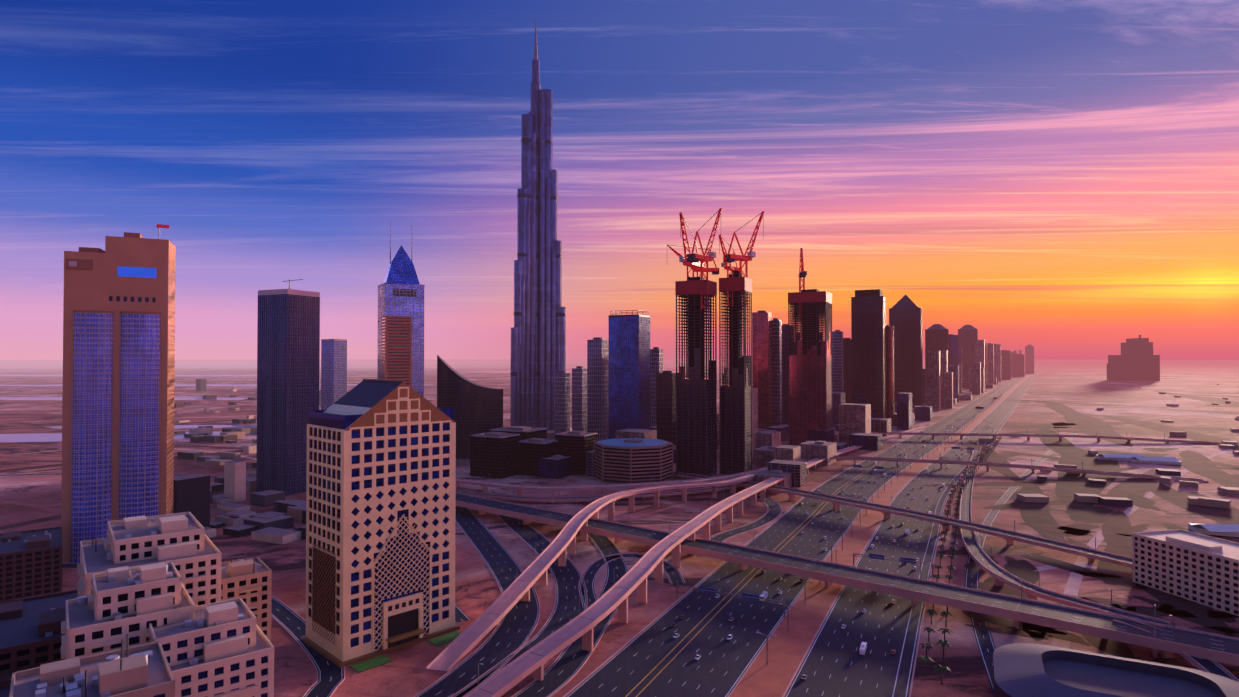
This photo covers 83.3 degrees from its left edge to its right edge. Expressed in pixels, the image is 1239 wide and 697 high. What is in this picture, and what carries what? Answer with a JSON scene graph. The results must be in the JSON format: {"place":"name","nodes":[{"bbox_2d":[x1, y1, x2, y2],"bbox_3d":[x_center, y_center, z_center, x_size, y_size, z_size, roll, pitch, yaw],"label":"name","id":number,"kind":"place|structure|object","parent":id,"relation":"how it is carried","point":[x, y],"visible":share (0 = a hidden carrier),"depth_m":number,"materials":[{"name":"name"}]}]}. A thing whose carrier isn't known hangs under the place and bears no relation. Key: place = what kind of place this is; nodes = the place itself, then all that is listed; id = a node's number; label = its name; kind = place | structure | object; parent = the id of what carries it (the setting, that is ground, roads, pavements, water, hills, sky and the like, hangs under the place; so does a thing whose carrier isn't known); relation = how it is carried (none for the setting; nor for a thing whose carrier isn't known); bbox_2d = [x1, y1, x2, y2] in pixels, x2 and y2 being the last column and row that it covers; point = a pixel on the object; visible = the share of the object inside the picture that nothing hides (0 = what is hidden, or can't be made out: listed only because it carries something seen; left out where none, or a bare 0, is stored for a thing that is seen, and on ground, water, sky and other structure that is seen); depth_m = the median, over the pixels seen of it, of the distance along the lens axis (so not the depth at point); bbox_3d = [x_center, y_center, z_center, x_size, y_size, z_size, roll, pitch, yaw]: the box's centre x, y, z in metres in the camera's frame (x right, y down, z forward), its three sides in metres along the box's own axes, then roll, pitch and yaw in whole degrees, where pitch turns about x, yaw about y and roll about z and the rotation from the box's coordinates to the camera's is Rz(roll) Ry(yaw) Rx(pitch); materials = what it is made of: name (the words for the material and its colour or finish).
{"place":"outdoors","nodes":[
{"label":"outdoors","id":0,"kind":"place"},
{"bbox_2d":[13,448,256,459],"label":"road","id":1,"kind":"structure","parent":0,"point":[174,448],"depth_m":1188.26,"materials":[{"name":"grey asphalt"}]},
{"bbox_2d":[62,563,344,696],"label":"road","id":2,"kind":"structure","parent":0,"point":[330,674],"depth_m":372.25,"materials":[{"name":"grey asphalt"}]},
{"bbox_2d":[0,474,470,622],"bbox_3d":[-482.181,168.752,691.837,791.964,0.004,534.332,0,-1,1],"label":"road","id":3,"kind":"structure","parent":0,"point":[461,615],"depth_m":437.84,"materials":[{"name":"grey asphalt"}]},
{"bbox_2d":[0,366,723,441],"bbox_3d":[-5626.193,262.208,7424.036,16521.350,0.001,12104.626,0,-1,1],"label":"lagoon water","id":4,"kind":"structure","parent":0,"point":[43,437],"depth_m":2750.04,"materials":[{"name":"blue liquid"}]},
{"bbox_2d":[350,631,460,672],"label":"lawn grass","id":5,"kind":"structure","parent":0,"point":[384,659],"depth_m":367.08,"materials":[{"name":"green plant"}]},
{"bbox_2d":[413,506,540,696],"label":"road","id":6,"kind":"structure","parent":0,"point":[509,635],"depth_m":414.91,"materials":[{"name":"grey asphalt"}]},
{"bbox_2d":[450,515,587,696],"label":"road","id":7,"kind":"structure","parent":0,"point":[565,610],"depth_m":477.41,"materials":[{"name":"grey asphalt"}]},
{"bbox_2d":[510,23,571,439],"bbox_3d":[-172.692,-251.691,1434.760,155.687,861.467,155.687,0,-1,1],"label":"skyscraper","id":8,"kind":"structure","parent":0,"point":[538,349],"depth_m":1412.41,"materials":[{"name":"glass"}]},
{"bbox_2d":[511,533,627,696],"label":"road","id":9,"kind":"structure","parent":0,"point":[564,667],"depth_m":376.28,"materials":[{"name":"grey asphalt"}]},
{"bbox_2d":[456,478,753,503],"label":"ramp road","id":10,"kind":"structure","parent":0,"point":[509,498],"depth_m":781.96,"materials":[{"name":"concrete"}]},
{"bbox_2d":[456,459,768,496],"bbox_3d":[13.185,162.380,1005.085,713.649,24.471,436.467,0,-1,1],"label":"ramp road","id":11,"kind":"structure","parent":0,"point":[485,485],"depth_m":815.43,"materials":[{"name":"concrete"}]},
{"bbox_2d":[0,360,1238,696],"bbox_3d":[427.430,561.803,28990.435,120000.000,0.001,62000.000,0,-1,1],"label":"ground","id":12,"kind":"structure","parent":0,"point":[402,674],"depth_m":763.30,"materials":[{"name":"beige sand"}]},
{"bbox_2d":[0,527,78,696],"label":"building","id":13,"kind":"structure","parent":12,"relation":"on","point":[30,568],"depth_m":284.73,"materials":[{"name":"brown concrete"}]},
{"bbox_2d":[61,224,175,562],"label":"tower","id":14,"kind":"structure","parent":12,"relation":"on","point":[118,380],"depth_m":556.11,"materials":[{"name":"blue glass"}]},
{"bbox_2d":[9,562,274,696],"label":"apartment building","id":15,"kind":"structure","parent":12,"relation":"on","point":[152,630],"depth_m":196.80,"materials":[{"name":"beige concrete"},{"name":"dark glass"}]},
{"bbox_2d":[77,512,271,641],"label":"apartment building","id":16,"kind":"structure","parent":12,"relation":"on","point":[185,545],"depth_m":260.71,"materials":[{"name":"beige concrete"},{"name":"dark glass"}]},
{"bbox_2d":[256,279,319,495],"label":"tower","id":17,"kind":"structure","parent":12,"relation":"on","point":[288,345],"depth_m":818.44,"materials":[{"name":"grey glass"}]},
{"bbox_2d":[321,339,346,409],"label":"tower","id":18,"kind":"structure","parent":12,"relation":"on","point":[333,371],"depth_m":1647.70,"materials":[{"name":"blue glass"}]},
{"bbox_2d":[300,379,459,667],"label":"gold building","id":19,"kind":"structure","parent":12,"relation":"on","point":[380,510],"depth_m":382.64,"materials":[{"name":"beige stone"},{"name":"navy glass"},{"name":"brown stone"}]},
{"bbox_2d":[377,219,424,396],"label":"tower","id":20,"kind":"structure","parent":12,"relation":"on","point":[400,322],"depth_m":906.63,"materials":[{"name":"blue glass"}]},
{"bbox_2d":[437,355,502,458],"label":"curved building","id":21,"kind":"structure","parent":12,"relation":"on","point":[477,408],"depth_m":1070.84,"materials":[{"name":"black glass"}]},
{"bbox_2d":[470,426,596,478],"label":"dark blocks","id":22,"kind":"structure","parent":12,"relation":"on","point":[503,452],"depth_m":946.29,"materials":[{"name":"black glass"}]},
{"bbox_2d":[555,371,569,433],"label":"tower","id":23,"kind":"structure","parent":12,"relation":"on","point":[562,401],"depth_m":1346.12,"materials":[{"name":"grey glass"}]},
{"bbox_2d":[572,366,586,431],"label":"tower","id":24,"kind":"structure","parent":12,"relation":"on","point":[579,398],"depth_m":1299.70,"materials":[{"name":"grey glass"}]},
{"bbox_2d":[587,337,608,440],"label":"tower","id":25,"kind":"structure","parent":12,"relation":"on","point":[597,385],"depth_m":1245.01,"materials":[{"name":"grey glass"}]},
{"bbox_2d":[608,351,608,410],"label":"tower","id":26,"kind":"structure","parent":12,"relation":"on","point":[608,380],"depth_m":1393.34,"materials":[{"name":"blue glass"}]},
{"bbox_2d":[0,391,1238,658],"bbox_3d":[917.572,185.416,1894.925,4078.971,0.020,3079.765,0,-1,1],"label":"sand patches","id":27,"kind":"object","parent":12,"relation":"on","point":[1118,529],"visible":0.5,"depth_m":737.59,"materials":[{"name":"beige sand"}]},
{"bbox_2d":[608,310,649,438],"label":"tower","id":28,"kind":"structure","parent":12,"relation":"on","point":[629,371],"depth_m":1151.60,"materials":[{"name":"blue glass"}]},
{"bbox_2d":[594,438,672,483],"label":"round building","id":29,"kind":"structure","parent":12,"relation":"on","point":[632,460],"depth_m":892.03,"materials":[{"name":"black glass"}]},
{"bbox_2d":[650,347,662,426],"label":"tower","id":30,"kind":"structure","parent":12,"relation":"on","point":[656,360],"depth_m":1342.71,"materials":[{"name":"grey glass"}]},
{"bbox_2d":[657,371,675,444],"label":"tower","id":31,"kind":"structure","parent":12,"relation":"on","point":[666,405],"depth_m":1141.92,"materials":[{"name":"grey glass"}]},
{"bbox_2d":[667,208,721,475],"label":"tower","id":32,"kind":"structure","parent":12,"relation":"on","point":[696,421],"depth_m":944.97,"materials":[{"name":"concrete"}]},
{"bbox_2d":[173,379,1238,543],"bbox_3d":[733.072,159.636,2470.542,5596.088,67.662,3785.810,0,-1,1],"label":"yard sheds","id":33,"kind":"object","parent":12,"relation":"on","point":[236,482],"visible":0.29,"depth_m":760.53,"materials":[{"name":"concrete"}]},
{"bbox_2d":[718,211,763,474],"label":"tower","id":34,"kind":"structure","parent":12,"relation":"on","point":[735,417],"depth_m":956.98,"materials":[{"name":"concrete"}]},
{"bbox_2d":[752,310,771,428],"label":"tower","id":35,"kind":"structure","parent":12,"relation":"on","point":[762,351],"depth_m":1388.49,"materials":[{"name":"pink glass"}]},
{"bbox_2d":[772,318,781,425],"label":"tower","id":36,"kind":"structure","parent":12,"relation":"on","point":[776,372],"depth_m":1420.38,"materials":[{"name":"grey glass"}]},
{"bbox_2d":[539,340,1024,487],"bbox_3d":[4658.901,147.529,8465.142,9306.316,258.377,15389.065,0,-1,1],"label":"city blocks","id":37,"kind":"structure","parent":12,"relation":"on","point":[857,424],"depth_m":1285.54,"materials":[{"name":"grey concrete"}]},
{"bbox_2d":[782,324,792,424],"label":"tower","id":38,"kind":"structure","parent":12,"relation":"on","point":[785,409],"depth_m":1515.12,"materials":[{"name":"blue glass"}]},
{"bbox_2d":[788,248,832,445],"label":"tower","id":39,"kind":"structure","parent":12,"relation":"on","point":[810,377],"depth_m":1245.61,"materials":[{"name":"glass"}]},
{"bbox_2d":[676,447,981,616],"bbox_3d":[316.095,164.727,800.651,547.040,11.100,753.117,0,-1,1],"label":"overhead sign gantries","id":40,"kind":"object","parent":12,"relation":"on","point":[757,598],"visible":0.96,"depth_m":458.99,"materials":[{"name":"grey metal"}]},
{"bbox_2d":[832,330,842,392],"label":"tower","id":41,"kind":"structure","parent":12,"relation":"on","point":[837,360],"depth_m":1830.02,"materials":[{"name":"grey glass"}]},
{"bbox_2d":[843,338,851,402],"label":"tower","id":42,"kind":"structure","parent":12,"relation":"on","point":[847,374],"depth_m":1889.38,"materials":[{"name":"brown glass"}]},
{"bbox_2d":[851,289,886,417],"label":"tower","id":43,"kind":"structure","parent":12,"relation":"on","point":[868,331],"depth_m":1577.73,"materials":[{"name":"brown glass"}]},
{"bbox_2d":[758,394,999,664],"bbox_3d":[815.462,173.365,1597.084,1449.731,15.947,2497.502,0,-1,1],"label":"street lamps","id":44,"kind":"object","parent":12,"relation":"on","point":[991,403],"visible":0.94,"depth_m":619.00,"materials":[{"name":"grey metal"}]},
{"bbox_2d":[886,325,894,425],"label":"tower","id":45,"kind":"structure","parent":12,"relation":"on","point":[890,391],"depth_m":1632.04,"materials":[{"name":"pink glass"}]},
{"bbox_2d":[889,295,922,407],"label":"tower","id":46,"kind":"structure","parent":12,"relation":"on","point":[905,316],"depth_m":2097.97,"materials":[{"name":"brown glass"}]},
{"bbox_2d":[925,324,948,364],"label":"tower","id":47,"kind":"structure","parent":12,"relation":"on","point":[936,337],"depth_m":2832.62,"materials":[{"name":"grey glass"}]},
{"bbox_2d":[949,334,958,365],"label":"tower","id":48,"kind":"structure","parent":12,"relation":"on","point":[953,349],"depth_m":2968.95,"materials":[{"name":"blue glass"}]},
{"bbox_2d":[916,436,1001,684],"bbox_3d":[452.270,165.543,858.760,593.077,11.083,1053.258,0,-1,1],"label":"palm trees","id":49,"kind":"object","parent":12,"relation":"on","point":[939,667],"visible":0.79,"depth_m":525.39,"materials":[{"name":"green plant"}]},
{"bbox_2d":[958,325,977,382],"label":"tower","id":50,"kind":"structure","parent":12,"relation":"on","point":[967,336],"depth_m":3768.14,"materials":[{"name":"grey glass"}]},
{"bbox_2d":[987,343,995,377],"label":"tower","id":51,"kind":"structure","parent":12,"relation":"on","point":[994,361],"depth_m":4325.65,"materials":[{"name":"grey glass"}]},
{"bbox_2d":[1001,350,1010,379],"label":"tower","id":52,"kind":"structure","parent":12,"relation":"on","point":[1005,366],"depth_m":5125.51,"materials":[{"name":"grey glass"}]},
{"bbox_2d":[1012,354,1023,376],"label":"tower","id":53,"kind":"structure","parent":12,"relation":"on","point":[1017,365],"depth_m":5940.01,"materials":[{"name":"grey glass"}]},
{"bbox_2d":[1025,344,1033,373],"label":"tower","id":54,"kind":"structure","parent":12,"relation":"on","point":[1029,358],"depth_m":7052.51,"materials":[{"name":"grey glass"}]},
{"bbox_2d":[1096,454,1238,536],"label":"low buildings","id":55,"kind":"structure","parent":12,"relation":"on","point":[1231,530],"depth_m":1038.56,"materials":[{"name":"concrete"},{"name":"painted metal"}]},
{"bbox_2d":[1132,529,1238,615],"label":"building","id":56,"kind":"structure","parent":12,"relation":"on","point":[1196,567],"depth_m":462.54,"materials":[{"name":"concrete"},{"name":"dark glass"}]},
{"bbox_2d":[0,0,1238,359],"label":"sky","id":57,"kind":"structure","parent":0,"point":[1060,178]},
{"bbox_2d":[578,553,685,607],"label":"road","id":58,"kind":"structure","parent":0,"point":[594,568],"depth_m":512.73,"materials":[{"name":"grey asphalt"}]},
{"bbox_2d":[426,445,848,670],"bbox_3d":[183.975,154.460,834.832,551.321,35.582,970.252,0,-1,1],"label":"ramp road","id":59,"kind":"structure","parent":0,"point":[473,634],"depth_m":488.35,"materials":[{"name":"concrete"}]},
{"bbox_2d":[462,426,925,696],"bbox_3d":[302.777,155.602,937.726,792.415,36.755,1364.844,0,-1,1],"label":"ramp road","id":60,"kind":"structure","parent":0,"point":[534,659],"depth_m":419.20,"materials":[{"name":"concrete"}]},
{"bbox_2d":[695,495,781,556],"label":"road","id":61,"kind":"structure","parent":0,"point":[774,511],"depth_m":674.98,"materials":[{"name":"grey asphalt"}]},
{"bbox_2d":[563,365,1040,696],"bbox_3d":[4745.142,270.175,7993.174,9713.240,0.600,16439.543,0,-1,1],"label":"highway road","id":62,"kind":"structure","parent":0,"point":[655,659],"depth_m":437.84,"materials":[{"name":"grey asphalt"}]},
{"bbox_2d":[760,591,767,600],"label":"car","id":63,"kind":"object","parent":62,"relation":"on","point":[764,594],"visible":0.81,"depth_m":459.90,"materials":[{"name":"white paint"}]},
{"bbox_2d":[859,642,866,654],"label":"car","id":64,"kind":"object","parent":62,"relation":"on","point":[863,649],"visible":1,"depth_m":375.65,"materials":[{"name":"white paint"}]},
{"bbox_2d":[730,365,1037,696],"bbox_3d":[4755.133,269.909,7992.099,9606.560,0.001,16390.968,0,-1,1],"label":"median sand","id":65,"kind":"structure","parent":62,"relation":"on","point":[786,653],"depth_m":440.67,"materials":[{"name":"beige sand"}]},
{"bbox_2d":[456,483,1238,665],"bbox_3d":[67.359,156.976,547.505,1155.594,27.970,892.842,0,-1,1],"label":"flyover road","id":66,"kind":"structure","parent":0,"point":[1194,643],"depth_m":444.11,"materials":[{"name":"concrete"}]},
{"bbox_2d":[673,471,1131,567],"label":"bridge road","id":67,"kind":"structure","parent":0,"point":[1011,537],"depth_m":636.61,"materials":[{"name":"concrete"}]},
{"bbox_2d":[717,453,1208,481],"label":"bridge road","id":68,"kind":"structure","parent":0,"point":[986,464],"depth_m":973.18,"materials":[{"name":"concrete"}]},
{"bbox_2d":[965,417,1098,694],"bbox_3d":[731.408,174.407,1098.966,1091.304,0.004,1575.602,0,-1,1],"label":"road","id":69,"kind":"structure","parent":0,"point":[985,644],"depth_m":494.45,"materials":[{"name":"grey asphalt"}]},
{"bbox_2d":[871,429,1220,443],"bbox_3d":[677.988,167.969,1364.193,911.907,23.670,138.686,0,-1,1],"label":"bridge road","id":70,"kind":"structure","parent":0,"point":[1028,436],"depth_m":1339.82,"materials":[{"name":"concrete"}]},
{"bbox_2d":[959,448,1170,627],"bbox_3d":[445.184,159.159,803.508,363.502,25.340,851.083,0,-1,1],"label":"ramp road","id":71,"kind":"structure","parent":0,"point":[982,559],"depth_m":473.23,"materials":[{"name":"concrete"}]},
{"bbox_2d":[1036,564,1096,570],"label":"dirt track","id":72,"kind":"structure","parent":0,"point":[1042,568],"depth_m":529.79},
{"bbox_2d":[993,643,1238,696],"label":"stadium","id":73,"kind":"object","parent":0,"point":[1028,670],"depth_m":313.65,"materials":[{"name":"grey"}]},
{"bbox_2d":[1019,457,1220,491],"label":"road","id":74,"kind":"structure","parent":0,"point":[1125,479],"depth_m":906.63,"materials":[{"name":"grey asphalt"}]},
{"bbox_2d":[1107,335,1159,380],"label":"building","id":75,"kind":"structure","parent":0,"point":[1136,360],"depth_m":4918.35,"materials":[{"name":"concrete"}]},
{"bbox_2d":[1052,449,1232,648],"bbox_3d":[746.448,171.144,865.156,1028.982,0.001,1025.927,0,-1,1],"label":"dirt track","id":76,"kind":"structure","parent":0,"point":[1073,584],"depth_m":542.79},
{"bbox_2d":[1059,410,1233,433],"bbox_3d":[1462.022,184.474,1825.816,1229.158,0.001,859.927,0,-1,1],"label":"road","id":77,"kind":"structure","parent":0,"point":[1161,417],"depth_m":1901.47,"materials":[{"name":"grey asphalt"}]},
{"bbox_2d":[1113,615,1238,680],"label":"ramp road","id":78,"kind":"structure","parent":0,"point":[1213,666],"depth_m":348.13,"materials":[{"name":"grey asphalt"}]}
]}

